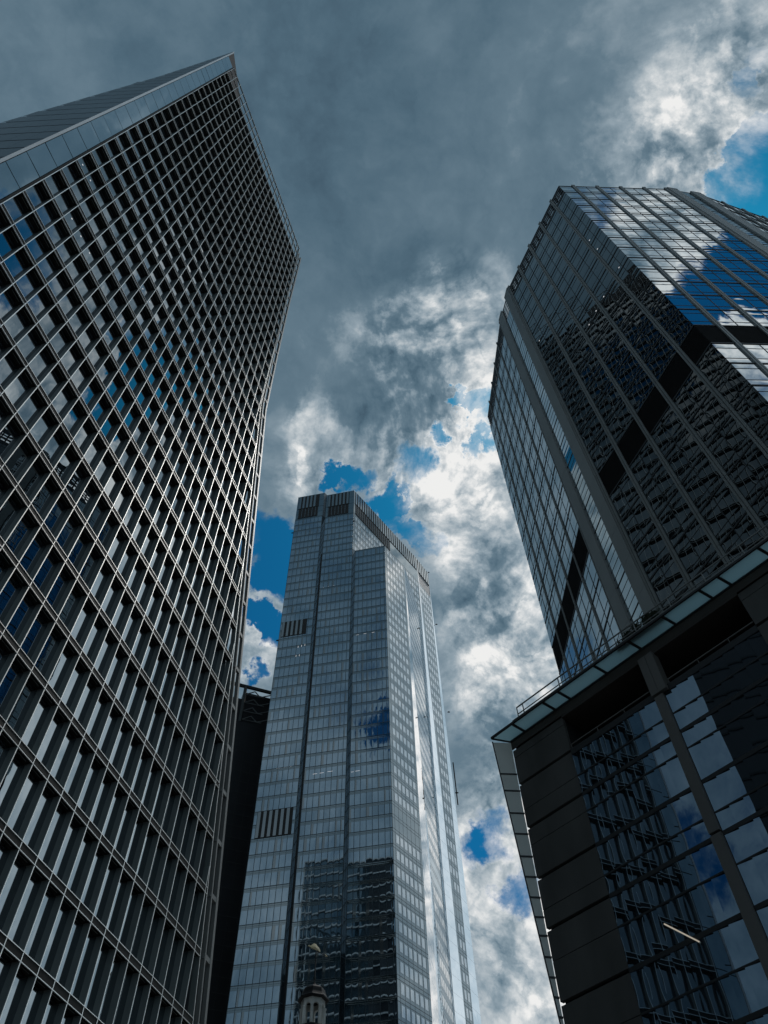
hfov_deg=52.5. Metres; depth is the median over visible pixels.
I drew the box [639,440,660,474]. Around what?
window
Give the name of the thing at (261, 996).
window
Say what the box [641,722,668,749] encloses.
window
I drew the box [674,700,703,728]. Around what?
window
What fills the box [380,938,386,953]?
window
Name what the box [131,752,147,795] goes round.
window
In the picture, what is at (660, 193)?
window frame
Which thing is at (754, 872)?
window
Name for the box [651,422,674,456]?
window
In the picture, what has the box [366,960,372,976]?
window
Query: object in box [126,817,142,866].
window
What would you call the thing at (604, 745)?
window
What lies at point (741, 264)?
window
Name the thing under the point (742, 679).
window
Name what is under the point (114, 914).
window
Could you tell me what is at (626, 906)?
window
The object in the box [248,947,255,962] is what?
window
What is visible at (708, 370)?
window
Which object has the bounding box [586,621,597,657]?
window
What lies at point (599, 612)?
window
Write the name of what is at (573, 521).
window
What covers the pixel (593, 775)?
window
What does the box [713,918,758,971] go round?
window
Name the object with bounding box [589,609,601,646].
window
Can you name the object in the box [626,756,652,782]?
window
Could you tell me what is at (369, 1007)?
window
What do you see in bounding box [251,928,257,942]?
window
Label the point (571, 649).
window
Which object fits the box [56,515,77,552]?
window
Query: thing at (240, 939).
window
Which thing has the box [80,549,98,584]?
window
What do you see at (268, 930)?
window
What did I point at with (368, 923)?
window
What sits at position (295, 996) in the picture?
window
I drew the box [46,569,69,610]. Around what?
window
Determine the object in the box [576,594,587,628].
window
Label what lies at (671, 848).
window
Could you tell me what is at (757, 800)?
window
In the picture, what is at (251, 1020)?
window
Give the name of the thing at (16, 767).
window
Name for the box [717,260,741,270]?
window
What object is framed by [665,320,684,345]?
window
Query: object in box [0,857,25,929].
window
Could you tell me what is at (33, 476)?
window
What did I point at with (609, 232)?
window
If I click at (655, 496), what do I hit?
window
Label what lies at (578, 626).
window
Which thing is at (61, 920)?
window
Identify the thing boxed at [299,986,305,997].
window
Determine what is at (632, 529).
window
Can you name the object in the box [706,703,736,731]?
window
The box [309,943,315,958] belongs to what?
window
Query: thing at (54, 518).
window
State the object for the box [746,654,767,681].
window
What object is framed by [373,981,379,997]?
window
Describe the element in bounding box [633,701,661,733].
window
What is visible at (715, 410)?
window
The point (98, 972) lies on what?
window
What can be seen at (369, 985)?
window
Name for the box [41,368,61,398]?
window
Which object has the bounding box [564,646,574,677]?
window
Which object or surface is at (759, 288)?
window
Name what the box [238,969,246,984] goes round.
window
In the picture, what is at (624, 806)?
window
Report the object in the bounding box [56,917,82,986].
window
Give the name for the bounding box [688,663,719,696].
window
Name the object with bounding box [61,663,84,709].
window
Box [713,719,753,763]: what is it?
window
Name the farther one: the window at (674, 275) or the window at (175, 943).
the window at (674, 275)
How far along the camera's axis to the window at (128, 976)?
43.70 m
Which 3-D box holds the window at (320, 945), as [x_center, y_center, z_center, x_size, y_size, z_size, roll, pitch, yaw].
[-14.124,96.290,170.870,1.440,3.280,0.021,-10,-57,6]
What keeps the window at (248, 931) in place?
in the glass skyscraper
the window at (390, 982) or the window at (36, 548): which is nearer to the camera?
the window at (36, 548)
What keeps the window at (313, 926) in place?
in the glass skyscraper
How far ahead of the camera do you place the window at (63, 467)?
52.04 m
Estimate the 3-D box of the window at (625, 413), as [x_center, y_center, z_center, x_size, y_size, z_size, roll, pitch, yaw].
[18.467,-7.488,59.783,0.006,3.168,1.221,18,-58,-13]
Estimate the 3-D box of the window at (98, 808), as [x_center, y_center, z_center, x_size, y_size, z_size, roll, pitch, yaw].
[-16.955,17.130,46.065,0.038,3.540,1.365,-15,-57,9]
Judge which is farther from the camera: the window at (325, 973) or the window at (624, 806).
the window at (325, 973)
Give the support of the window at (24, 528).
in the office tower at (148, 260)
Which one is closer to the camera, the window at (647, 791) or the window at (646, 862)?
the window at (646, 862)
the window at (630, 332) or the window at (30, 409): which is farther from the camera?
the window at (630, 332)
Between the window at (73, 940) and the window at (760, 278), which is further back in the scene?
the window at (760, 278)
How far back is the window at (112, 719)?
48.96 m
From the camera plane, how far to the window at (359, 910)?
216.56 m
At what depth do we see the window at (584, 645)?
60.65 m
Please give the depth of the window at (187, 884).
52.52 m
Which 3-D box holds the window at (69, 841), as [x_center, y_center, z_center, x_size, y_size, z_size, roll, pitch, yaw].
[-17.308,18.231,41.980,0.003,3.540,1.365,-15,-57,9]
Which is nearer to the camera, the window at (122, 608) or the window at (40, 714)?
the window at (40, 714)
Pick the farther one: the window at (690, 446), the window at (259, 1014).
the window at (259, 1014)
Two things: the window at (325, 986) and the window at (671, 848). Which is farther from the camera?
the window at (325, 986)
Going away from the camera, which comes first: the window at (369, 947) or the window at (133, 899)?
the window at (133, 899)
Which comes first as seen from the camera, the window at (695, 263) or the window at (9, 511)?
the window at (9, 511)
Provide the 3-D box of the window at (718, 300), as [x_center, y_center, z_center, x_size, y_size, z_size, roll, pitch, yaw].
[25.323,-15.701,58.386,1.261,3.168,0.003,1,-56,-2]
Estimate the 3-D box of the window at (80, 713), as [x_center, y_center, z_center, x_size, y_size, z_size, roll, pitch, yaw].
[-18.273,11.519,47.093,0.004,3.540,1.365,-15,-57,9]
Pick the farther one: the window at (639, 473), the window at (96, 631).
the window at (639, 473)
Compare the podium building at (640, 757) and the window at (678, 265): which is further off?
the window at (678, 265)
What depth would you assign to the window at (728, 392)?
47.93 m
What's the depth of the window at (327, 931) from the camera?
174.27 m
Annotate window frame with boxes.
[488,325,622,681]
[503,301,641,619]
[509,186,767,606]
[560,186,767,391]
[681,191,767,246]
[708,197,767,233]
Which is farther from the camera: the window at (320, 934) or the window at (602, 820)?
the window at (320, 934)
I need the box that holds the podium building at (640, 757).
[491,524,767,1023]
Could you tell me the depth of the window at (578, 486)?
63.63 m
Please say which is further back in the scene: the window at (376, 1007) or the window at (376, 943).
the window at (376, 943)
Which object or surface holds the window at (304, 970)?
in the glass skyscraper
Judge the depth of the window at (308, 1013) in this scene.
160.08 m
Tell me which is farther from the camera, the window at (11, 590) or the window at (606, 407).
the window at (606, 407)
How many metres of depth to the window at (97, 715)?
48.17 m
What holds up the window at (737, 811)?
in the podium building at (640, 757)
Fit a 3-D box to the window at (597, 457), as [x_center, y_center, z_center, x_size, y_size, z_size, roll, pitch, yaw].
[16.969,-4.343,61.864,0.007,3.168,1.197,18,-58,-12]
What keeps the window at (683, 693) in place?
in the podium building at (640, 757)
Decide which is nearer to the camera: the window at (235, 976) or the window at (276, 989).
the window at (276, 989)
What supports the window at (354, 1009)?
in the glass skyscraper
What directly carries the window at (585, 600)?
in the glass tower at (628, 412)
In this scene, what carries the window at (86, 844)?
in the office tower at (148, 260)
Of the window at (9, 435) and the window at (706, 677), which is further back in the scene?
the window at (9, 435)
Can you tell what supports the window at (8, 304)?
in the office tower at (148, 260)
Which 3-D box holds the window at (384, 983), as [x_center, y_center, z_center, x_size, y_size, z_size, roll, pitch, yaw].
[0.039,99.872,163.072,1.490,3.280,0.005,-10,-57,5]
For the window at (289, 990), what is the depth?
164.21 m
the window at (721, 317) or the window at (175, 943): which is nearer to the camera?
the window at (175, 943)
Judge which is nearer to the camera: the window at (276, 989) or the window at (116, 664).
the window at (116, 664)
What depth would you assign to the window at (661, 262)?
66.63 m
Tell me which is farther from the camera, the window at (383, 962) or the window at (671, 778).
the window at (383, 962)
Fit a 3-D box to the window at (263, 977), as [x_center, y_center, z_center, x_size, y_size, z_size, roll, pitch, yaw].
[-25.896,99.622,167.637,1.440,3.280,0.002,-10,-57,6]
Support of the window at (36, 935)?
in the office tower at (148, 260)
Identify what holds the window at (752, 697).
in the podium building at (640, 757)
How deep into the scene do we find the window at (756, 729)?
30.89 m
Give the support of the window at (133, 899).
in the office tower at (148, 260)
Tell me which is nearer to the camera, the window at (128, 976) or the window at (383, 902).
the window at (128, 976)
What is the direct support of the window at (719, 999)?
in the podium building at (640, 757)
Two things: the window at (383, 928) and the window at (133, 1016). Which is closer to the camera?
the window at (133, 1016)
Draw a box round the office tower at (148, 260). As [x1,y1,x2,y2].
[0,52,300,1023]
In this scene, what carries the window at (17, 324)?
in the office tower at (148, 260)
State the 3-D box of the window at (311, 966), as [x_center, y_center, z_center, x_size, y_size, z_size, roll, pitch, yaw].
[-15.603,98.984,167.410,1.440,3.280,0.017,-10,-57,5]
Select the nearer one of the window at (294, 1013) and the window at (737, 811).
the window at (737, 811)
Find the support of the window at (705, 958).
in the podium building at (640, 757)
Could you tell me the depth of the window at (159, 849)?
50.21 m
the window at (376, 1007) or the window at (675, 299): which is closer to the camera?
the window at (675, 299)
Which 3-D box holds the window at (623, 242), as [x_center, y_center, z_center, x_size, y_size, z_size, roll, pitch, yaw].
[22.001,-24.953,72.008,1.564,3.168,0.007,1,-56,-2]
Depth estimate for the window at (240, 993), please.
164.47 m
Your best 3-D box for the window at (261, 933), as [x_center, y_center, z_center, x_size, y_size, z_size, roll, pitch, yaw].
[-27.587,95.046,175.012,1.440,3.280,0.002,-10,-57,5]
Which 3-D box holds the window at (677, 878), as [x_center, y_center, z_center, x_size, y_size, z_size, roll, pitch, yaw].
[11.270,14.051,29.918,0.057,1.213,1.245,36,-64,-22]
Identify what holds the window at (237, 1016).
in the glass skyscraper
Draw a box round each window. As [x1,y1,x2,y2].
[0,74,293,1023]
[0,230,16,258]
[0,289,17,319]
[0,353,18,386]
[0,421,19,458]
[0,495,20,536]
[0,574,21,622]
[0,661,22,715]
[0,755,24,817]
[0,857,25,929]
[0,969,27,1023]
[4,250,28,278]
[4,310,29,340]
[5,373,30,406]
[5,441,31,478]
[6,514,33,556]
[6,593,34,641]
[7,679,36,733]
[7,771,38,833]
[8,873,40,944]
[16,271,38,298]
[17,330,40,360]
[18,393,42,426]
[19,460,43,497]
[20,533,45,574]
[21,612,47,658]
[22,696,50,750]
[23,788,52,850]
[25,888,55,959]
[28,290,49,317]
[29,349,51,379]
[30,412,53,445]
[31,479,55,516]
[33,551,57,592]
[35,629,60,676]
[37,713,63,766]
[38,804,66,865]
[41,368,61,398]
[41,903,69,973]
[42,430,64,463]
[44,497,66,534]
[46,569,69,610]
[48,646,72,692]
[51,729,75,782]
[52,387,72,416]
[53,819,78,879]
[54,449,74,481]
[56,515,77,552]
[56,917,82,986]
[59,587,80,627]
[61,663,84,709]
[64,745,87,797]
[66,466,85,499]
[67,834,91,893]
[68,532,88,568]
[71,603,91,643]
[71,930,95,999]
[74,679,95,724]
[76,483,95,515]
[77,761,99,812]
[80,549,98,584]
[81,848,103,907]
[83,619,102,659]
[85,944,108,1011]
[86,694,106,739]
[90,776,110,826]
[91,565,108,601]
[94,635,112,674]
[94,863,115,920]
[98,709,117,754]
[99,957,120,1023]
[101,581,118,615]
[102,789,121,840]
[105,649,122,689]
[107,875,126,933]
[110,724,127,768]
[112,596,128,630]
[113,969,132,1023]
[114,803,132,853]
[116,664,132,703]
[119,889,137,945]
[121,738,137,782]
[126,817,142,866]
[127,679,142,717]
[129,981,143,1023]
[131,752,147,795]
[131,901,148,957]
[137,693,151,731]
[137,830,152,879]
[142,765,156,808]
[142,913,158,969]
[147,842,162,890]
[152,778,165,821]
[153,925,168,980]
[158,855,171,903]
[162,791,174,832]
[164,936,178,991]
[168,866,180,914]
[174,947,187,1002]
[177,877,189,925]
[187,889,198,936]
[226,1013,233,1023]
[228,991,236,1007]
[231,969,239,985]
[233,1012,240,1023]
[234,949,241,964]
[236,990,243,1006]
[237,929,244,944]
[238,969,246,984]
[239,911,246,924]
[241,948,248,963]
[241,1011,248,1023]
[242,514,471,1023]
[243,989,250,1005]
[244,929,251,943]
[246,968,253,983]
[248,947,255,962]
[248,1011,255,1023]
[250,988,257,1005]
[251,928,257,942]
[253,967,260,982]
[255,946,262,961]
[255,1010,262,1023]
[257,987,265,1004]
[258,927,264,941]
[260,966,267,982]
[262,946,269,961]
[263,1009,270,1023]
[264,926,271,940]
[265,987,272,1003]
[267,965,274,981]
[269,945,276,960]
[270,1008,277,1023]
[271,925,278,940]
[272,986,279,1002]
[274,964,281,980]
[276,944,283,959]
[278,924,285,939]
[284,1010,290,1023]
[286,988,291,1004]
[290,1009,297,1023]
[292,987,299,1003]
[293,965,300,981]
[295,945,301,960]
[297,925,303,940]
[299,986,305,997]
[301,965,307,980]
[302,944,308,959]
[303,925,310,939]
[307,1012,309,1021]
[308,964,314,979]
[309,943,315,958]
[310,924,316,938]
[315,963,321,978]
[315,1012,317,1022]
[316,943,322,957]
[317,923,323,937]
[322,962,328,978]
[322,983,328,997]
[323,942,329,957]
[324,922,330,936]
[328,1005,333,1022]
[329,961,335,977]
[329,983,334,999]
[344,1006,350,1023]
[345,963,350,978]
[345,984,350,1000]
[351,983,357,1000]
[351,1005,357,1023]
[352,922,358,936]
[352,942,357,957]
[352,962,357,978]
[358,1005,364,1022]
[359,921,365,936]
[359,941,364,956]
[359,961,364,977]
[359,982,364,999]
[366,902,371,915]
[366,920,371,935]
[366,940,372,955]
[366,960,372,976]
[366,982,372,998]
[366,1004,372,1021]
[373,901,378,914]
[373,920,378,934]
[373,939,379,954]
[373,959,379,975]
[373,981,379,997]
[373,1003,379,1020]
[380,900,385,914]
[380,919,386,933]
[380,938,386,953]
[380,959,386,974]
[381,980,387,996]
[381,1002,387,1019]
[388,958,393,973]
[388,979,393,995]
[389,1001,394,1018]
[491,336,621,683]
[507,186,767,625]
[514,193,767,610]
[563,534,571,563]
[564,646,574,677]
[566,519,575,548]
[567,635,576,667]
[568,506,578,535]
[570,621,580,655]
[572,743,597,774]
[573,609,583,643]
[576,473,589,508]
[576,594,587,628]
[578,764,602,791]
[579,583,590,615]
[579,649,587,669]
[582,637,592,664]
[583,566,594,601]
[583,783,607,809]
[585,495,599,531]
[586,554,597,587]
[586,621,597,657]
[587,412,602,438]
[587,799,617,842]
[589,442,605,472]
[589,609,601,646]
[592,729,618,760]
[593,593,605,631]
[595,519,611,557]
[596,580,609,617]
[597,395,613,423]
[597,430,613,459]
[597,835,626,873]
[598,750,623,777]
[601,229,623,236]
[604,382,621,409]
[604,769,629,795]
[605,864,632,893]
[607,413,624,443]
[609,786,640,828]
[610,238,633,246]
[610,486,629,519]
[610,886,641,925]
[612,337,628,362]
[612,715,639,746]
[614,365,632,393]
[615,400,633,429]
[618,247,643,256]
[618,916,654,967]
[619,472,637,506]
[619,736,646,764]
[619,821,650,860]
[622,319,639,344]
[622,510,642,547]
[623,352,640,378]
[625,382,644,412]
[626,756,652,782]
[628,850,657,879]
[629,258,655,267]
[630,306,647,330]
[630,454,650,489]
[630,961,667,1012]
[631,497,652,533]
[631,771,664,814]
[633,334,652,361]
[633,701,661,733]
[634,368,653,397]
[634,872,667,912]
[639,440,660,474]
[640,269,668,280]
[641,248,662,257]
[641,320,660,346]
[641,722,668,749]
[642,1004,674,1023]
[643,478,666,516]
[643,806,676,847]
[643,902,681,954]
[645,350,665,379]
[648,741,675,767]
[651,281,682,293]
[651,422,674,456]
[652,258,674,268]
[652,836,683,865]
[653,464,676,501]
[654,335,675,364]
[654,756,689,800]
[657,948,696,999]
[659,857,695,898]
[661,407,684,440]
[664,270,687,280]
[665,295,697,308]
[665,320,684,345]
[665,679,695,711]
[666,259,689,268]
[666,444,690,482]
[667,791,701,832]
[669,888,710,940]
[669,990,709,1023]
[672,310,692,334]
[673,387,698,421]
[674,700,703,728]
[676,429,702,466]
[677,282,703,294]
[678,270,704,281]
[678,821,710,851]
[679,309,714,324]
[682,719,711,746]
[684,371,709,405]
[684,933,727,986]
[685,259,708,269]
[685,843,722,884]
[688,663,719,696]
[688,734,726,779]
[690,409,717,446]
[691,282,719,294]
[691,295,718,308]
[697,356,720,385]
[697,684,728,713]
[697,873,739,926]
[698,976,743,1023]
[699,260,722,269]
[699,271,722,281]
[701,393,729,429]
[703,769,741,811]
[704,344,728,373]
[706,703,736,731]
[707,296,736,309]
[707,310,736,324]
[710,648,743,681]
[712,271,739,282]
[712,343,752,361]
[713,283,738,294]
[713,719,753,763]
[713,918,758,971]
[715,376,741,408]
[715,799,750,830]
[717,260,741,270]
[721,668,753,697]
[722,310,755,325]
[723,364,750,395]
[725,820,765,862]
[727,283,755,295]
[728,296,757,309]
[729,753,767,795]
[729,962,767,1015]
[730,260,755,270]
[731,363,767,384]
[731,687,762,715]
[732,271,757,282]
[734,631,767,665]
[737,851,767,904]
[739,702,767,747]
[742,344,767,362]
[743,784,767,814]
[744,297,767,309]
[746,272,767,282]
[746,311,767,325]
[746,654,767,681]
[746,1014,767,1023]
[748,284,767,295]
[750,261,767,270]
[753,811,767,846]
[756,679,767,699]
[756,746,767,774]
[757,906,767,937]
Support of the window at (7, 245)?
in the office tower at (148, 260)
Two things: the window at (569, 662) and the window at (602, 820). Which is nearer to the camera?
the window at (602, 820)
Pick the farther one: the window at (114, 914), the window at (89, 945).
the window at (114, 914)
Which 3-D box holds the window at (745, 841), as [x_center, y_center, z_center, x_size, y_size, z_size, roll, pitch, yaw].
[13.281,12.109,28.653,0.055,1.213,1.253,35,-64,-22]
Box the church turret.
[298,943,328,1023]
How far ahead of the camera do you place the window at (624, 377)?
61.72 m
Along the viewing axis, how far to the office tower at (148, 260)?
57.06 m
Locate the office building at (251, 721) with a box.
[184,683,270,1023]
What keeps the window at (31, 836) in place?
in the office tower at (148, 260)
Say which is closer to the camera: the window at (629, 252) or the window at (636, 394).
the window at (636, 394)
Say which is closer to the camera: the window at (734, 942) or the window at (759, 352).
the window at (734, 942)
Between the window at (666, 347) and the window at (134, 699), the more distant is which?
the window at (666, 347)
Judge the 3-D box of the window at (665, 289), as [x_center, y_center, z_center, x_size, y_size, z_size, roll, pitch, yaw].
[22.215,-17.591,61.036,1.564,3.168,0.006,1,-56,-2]
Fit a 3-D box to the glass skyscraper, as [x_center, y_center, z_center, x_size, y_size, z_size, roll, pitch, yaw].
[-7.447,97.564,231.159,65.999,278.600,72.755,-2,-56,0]
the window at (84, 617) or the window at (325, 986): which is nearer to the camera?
the window at (84, 617)
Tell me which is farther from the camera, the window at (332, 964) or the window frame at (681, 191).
the window at (332, 964)
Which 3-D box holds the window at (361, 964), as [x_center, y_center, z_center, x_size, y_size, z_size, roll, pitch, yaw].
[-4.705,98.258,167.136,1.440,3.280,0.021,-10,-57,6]
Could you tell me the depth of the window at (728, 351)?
50.08 m
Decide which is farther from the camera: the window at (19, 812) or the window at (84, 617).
the window at (84, 617)
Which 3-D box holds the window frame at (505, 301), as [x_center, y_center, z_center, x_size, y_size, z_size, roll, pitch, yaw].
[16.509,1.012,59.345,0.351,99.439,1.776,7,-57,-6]
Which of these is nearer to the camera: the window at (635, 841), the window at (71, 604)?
the window at (635, 841)
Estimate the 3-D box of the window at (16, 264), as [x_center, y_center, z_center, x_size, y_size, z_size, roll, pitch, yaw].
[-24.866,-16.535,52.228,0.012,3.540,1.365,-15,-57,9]
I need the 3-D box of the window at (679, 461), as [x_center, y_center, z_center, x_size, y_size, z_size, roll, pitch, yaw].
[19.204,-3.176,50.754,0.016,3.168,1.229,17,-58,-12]
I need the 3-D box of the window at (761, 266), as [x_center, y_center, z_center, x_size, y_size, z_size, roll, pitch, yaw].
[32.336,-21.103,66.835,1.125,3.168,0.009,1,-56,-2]
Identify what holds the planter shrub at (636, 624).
on the podium building at (640, 757)
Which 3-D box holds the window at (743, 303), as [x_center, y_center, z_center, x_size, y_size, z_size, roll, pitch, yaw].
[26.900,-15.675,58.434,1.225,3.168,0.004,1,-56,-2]
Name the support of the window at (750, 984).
in the podium building at (640, 757)
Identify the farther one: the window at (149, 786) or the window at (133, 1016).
the window at (149, 786)
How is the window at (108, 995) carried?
in the office tower at (148, 260)
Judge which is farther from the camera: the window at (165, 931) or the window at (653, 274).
the window at (653, 274)
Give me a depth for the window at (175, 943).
49.18 m
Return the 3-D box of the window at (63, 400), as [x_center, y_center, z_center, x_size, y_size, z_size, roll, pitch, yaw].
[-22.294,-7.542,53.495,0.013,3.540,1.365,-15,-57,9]
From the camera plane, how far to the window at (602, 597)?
57.13 m
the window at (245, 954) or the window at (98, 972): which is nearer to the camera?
the window at (98, 972)
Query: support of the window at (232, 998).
in the glass skyscraper
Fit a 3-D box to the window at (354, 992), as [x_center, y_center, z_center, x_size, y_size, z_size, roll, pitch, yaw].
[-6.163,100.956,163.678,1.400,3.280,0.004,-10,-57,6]
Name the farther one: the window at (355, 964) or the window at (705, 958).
the window at (355, 964)
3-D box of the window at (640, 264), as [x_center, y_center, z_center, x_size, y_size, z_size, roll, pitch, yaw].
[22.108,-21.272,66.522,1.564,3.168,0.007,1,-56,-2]
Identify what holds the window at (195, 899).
in the office tower at (148, 260)
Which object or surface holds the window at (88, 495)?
in the office tower at (148, 260)
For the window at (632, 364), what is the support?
in the glass tower at (628, 412)
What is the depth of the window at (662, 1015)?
27.54 m
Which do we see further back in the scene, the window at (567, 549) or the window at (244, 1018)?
the window at (244, 1018)
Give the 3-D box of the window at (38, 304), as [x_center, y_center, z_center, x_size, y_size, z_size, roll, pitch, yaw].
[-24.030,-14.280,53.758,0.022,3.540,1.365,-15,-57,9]
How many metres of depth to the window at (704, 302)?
58.32 m
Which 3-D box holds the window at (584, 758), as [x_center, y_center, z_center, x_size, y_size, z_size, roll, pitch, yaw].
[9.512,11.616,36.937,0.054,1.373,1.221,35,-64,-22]
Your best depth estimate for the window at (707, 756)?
31.78 m
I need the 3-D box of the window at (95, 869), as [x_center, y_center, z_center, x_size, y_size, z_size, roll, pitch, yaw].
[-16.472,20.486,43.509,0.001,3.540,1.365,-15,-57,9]
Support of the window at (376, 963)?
in the glass skyscraper
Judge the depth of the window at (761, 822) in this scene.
28.43 m
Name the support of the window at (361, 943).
in the glass skyscraper
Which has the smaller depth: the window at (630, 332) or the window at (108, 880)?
the window at (108, 880)
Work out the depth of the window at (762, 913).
26.64 m
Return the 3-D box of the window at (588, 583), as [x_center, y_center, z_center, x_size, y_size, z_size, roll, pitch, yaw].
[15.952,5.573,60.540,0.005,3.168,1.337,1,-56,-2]
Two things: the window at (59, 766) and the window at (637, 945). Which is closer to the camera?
the window at (637, 945)
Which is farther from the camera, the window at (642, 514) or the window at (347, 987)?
the window at (347, 987)
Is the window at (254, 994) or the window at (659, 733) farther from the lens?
the window at (254, 994)
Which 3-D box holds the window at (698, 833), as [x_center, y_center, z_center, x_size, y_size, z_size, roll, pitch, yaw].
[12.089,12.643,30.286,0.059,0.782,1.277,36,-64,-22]
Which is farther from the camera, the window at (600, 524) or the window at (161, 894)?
the window at (600, 524)
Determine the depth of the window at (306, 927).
174.82 m
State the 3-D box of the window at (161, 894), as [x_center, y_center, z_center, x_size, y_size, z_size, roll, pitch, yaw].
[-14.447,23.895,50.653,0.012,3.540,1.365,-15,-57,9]
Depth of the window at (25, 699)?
41.71 m
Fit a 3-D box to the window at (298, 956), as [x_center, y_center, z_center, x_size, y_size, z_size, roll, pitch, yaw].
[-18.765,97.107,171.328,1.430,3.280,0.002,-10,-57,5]
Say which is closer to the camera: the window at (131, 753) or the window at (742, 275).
the window at (131, 753)
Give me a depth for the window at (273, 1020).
160.23 m
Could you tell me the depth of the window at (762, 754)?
29.88 m
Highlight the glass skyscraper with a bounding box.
[225,490,480,1023]
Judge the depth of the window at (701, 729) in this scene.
32.82 m
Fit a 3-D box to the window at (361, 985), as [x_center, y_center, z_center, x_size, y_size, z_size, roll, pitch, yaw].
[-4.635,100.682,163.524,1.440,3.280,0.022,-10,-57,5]
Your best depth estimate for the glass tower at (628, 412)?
63.09 m
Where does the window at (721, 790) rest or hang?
in the podium building at (640, 757)
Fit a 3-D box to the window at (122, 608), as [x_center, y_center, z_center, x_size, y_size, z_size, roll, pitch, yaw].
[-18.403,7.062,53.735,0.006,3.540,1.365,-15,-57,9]
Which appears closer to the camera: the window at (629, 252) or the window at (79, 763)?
the window at (79, 763)
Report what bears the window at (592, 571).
in the glass tower at (628, 412)
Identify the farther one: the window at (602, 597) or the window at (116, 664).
the window at (602, 597)
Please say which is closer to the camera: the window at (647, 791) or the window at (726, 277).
the window at (647, 791)
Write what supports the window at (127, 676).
in the office tower at (148, 260)
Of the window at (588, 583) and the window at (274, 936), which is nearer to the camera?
the window at (588, 583)
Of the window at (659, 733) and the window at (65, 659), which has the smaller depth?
the window at (659, 733)
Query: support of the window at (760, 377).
in the glass tower at (628, 412)
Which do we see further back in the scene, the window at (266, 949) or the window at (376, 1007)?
the window at (266, 949)
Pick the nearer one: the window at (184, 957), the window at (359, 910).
the window at (184, 957)
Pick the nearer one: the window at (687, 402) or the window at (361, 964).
the window at (687, 402)
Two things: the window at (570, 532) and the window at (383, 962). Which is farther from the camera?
the window at (383, 962)
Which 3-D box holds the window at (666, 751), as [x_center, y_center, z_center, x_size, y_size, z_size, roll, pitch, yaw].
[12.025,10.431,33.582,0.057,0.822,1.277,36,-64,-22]
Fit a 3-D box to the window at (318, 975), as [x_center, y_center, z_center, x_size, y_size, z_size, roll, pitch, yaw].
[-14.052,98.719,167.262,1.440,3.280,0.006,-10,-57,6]
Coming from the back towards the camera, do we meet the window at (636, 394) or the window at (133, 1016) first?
the window at (636, 394)
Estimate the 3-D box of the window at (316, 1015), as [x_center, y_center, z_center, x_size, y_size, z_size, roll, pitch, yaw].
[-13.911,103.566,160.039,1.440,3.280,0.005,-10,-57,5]
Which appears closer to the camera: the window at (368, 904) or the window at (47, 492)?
the window at (47, 492)
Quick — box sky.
[0,0,767,1023]
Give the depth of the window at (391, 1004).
159.22 m
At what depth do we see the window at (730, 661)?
33.53 m
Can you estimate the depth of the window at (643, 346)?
60.26 m
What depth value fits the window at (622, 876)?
31.86 m
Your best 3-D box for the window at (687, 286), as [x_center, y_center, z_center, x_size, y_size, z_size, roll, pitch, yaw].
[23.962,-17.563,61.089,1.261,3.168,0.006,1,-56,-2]
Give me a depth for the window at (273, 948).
171.07 m
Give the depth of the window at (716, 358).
50.23 m
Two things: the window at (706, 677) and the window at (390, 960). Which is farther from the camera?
the window at (390, 960)
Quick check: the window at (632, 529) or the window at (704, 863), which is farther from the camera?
the window at (632, 529)
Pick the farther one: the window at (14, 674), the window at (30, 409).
the window at (30, 409)
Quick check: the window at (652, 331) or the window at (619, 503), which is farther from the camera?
the window at (652, 331)
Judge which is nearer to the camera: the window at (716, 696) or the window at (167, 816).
the window at (716, 696)
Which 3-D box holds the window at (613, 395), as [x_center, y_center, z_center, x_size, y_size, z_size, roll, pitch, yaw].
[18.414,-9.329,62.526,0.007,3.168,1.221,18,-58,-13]
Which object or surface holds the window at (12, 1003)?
in the office tower at (148, 260)
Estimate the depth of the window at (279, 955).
170.92 m
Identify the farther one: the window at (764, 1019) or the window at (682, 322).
the window at (682, 322)
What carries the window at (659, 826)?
in the podium building at (640, 757)
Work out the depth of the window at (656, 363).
57.52 m
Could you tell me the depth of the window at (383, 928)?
173.80 m
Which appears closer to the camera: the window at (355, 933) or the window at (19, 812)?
the window at (19, 812)
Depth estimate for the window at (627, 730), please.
35.82 m
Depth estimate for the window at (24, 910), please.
38.10 m
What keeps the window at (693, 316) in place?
in the glass tower at (628, 412)
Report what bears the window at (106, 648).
in the office tower at (148, 260)
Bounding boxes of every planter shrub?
[619,628,632,640]
[629,621,642,632]
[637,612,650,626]
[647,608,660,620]
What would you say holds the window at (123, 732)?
in the office tower at (148, 260)
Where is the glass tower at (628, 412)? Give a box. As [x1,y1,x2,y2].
[488,185,767,683]
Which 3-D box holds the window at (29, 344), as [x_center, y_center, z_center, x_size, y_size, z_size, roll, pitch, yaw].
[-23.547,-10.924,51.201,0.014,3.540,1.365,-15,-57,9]
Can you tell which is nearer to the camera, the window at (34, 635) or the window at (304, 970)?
the window at (34, 635)
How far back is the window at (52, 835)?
41.45 m
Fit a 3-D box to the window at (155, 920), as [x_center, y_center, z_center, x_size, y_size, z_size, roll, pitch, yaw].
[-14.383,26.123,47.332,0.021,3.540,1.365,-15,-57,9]
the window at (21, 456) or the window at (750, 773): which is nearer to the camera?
the window at (750, 773)

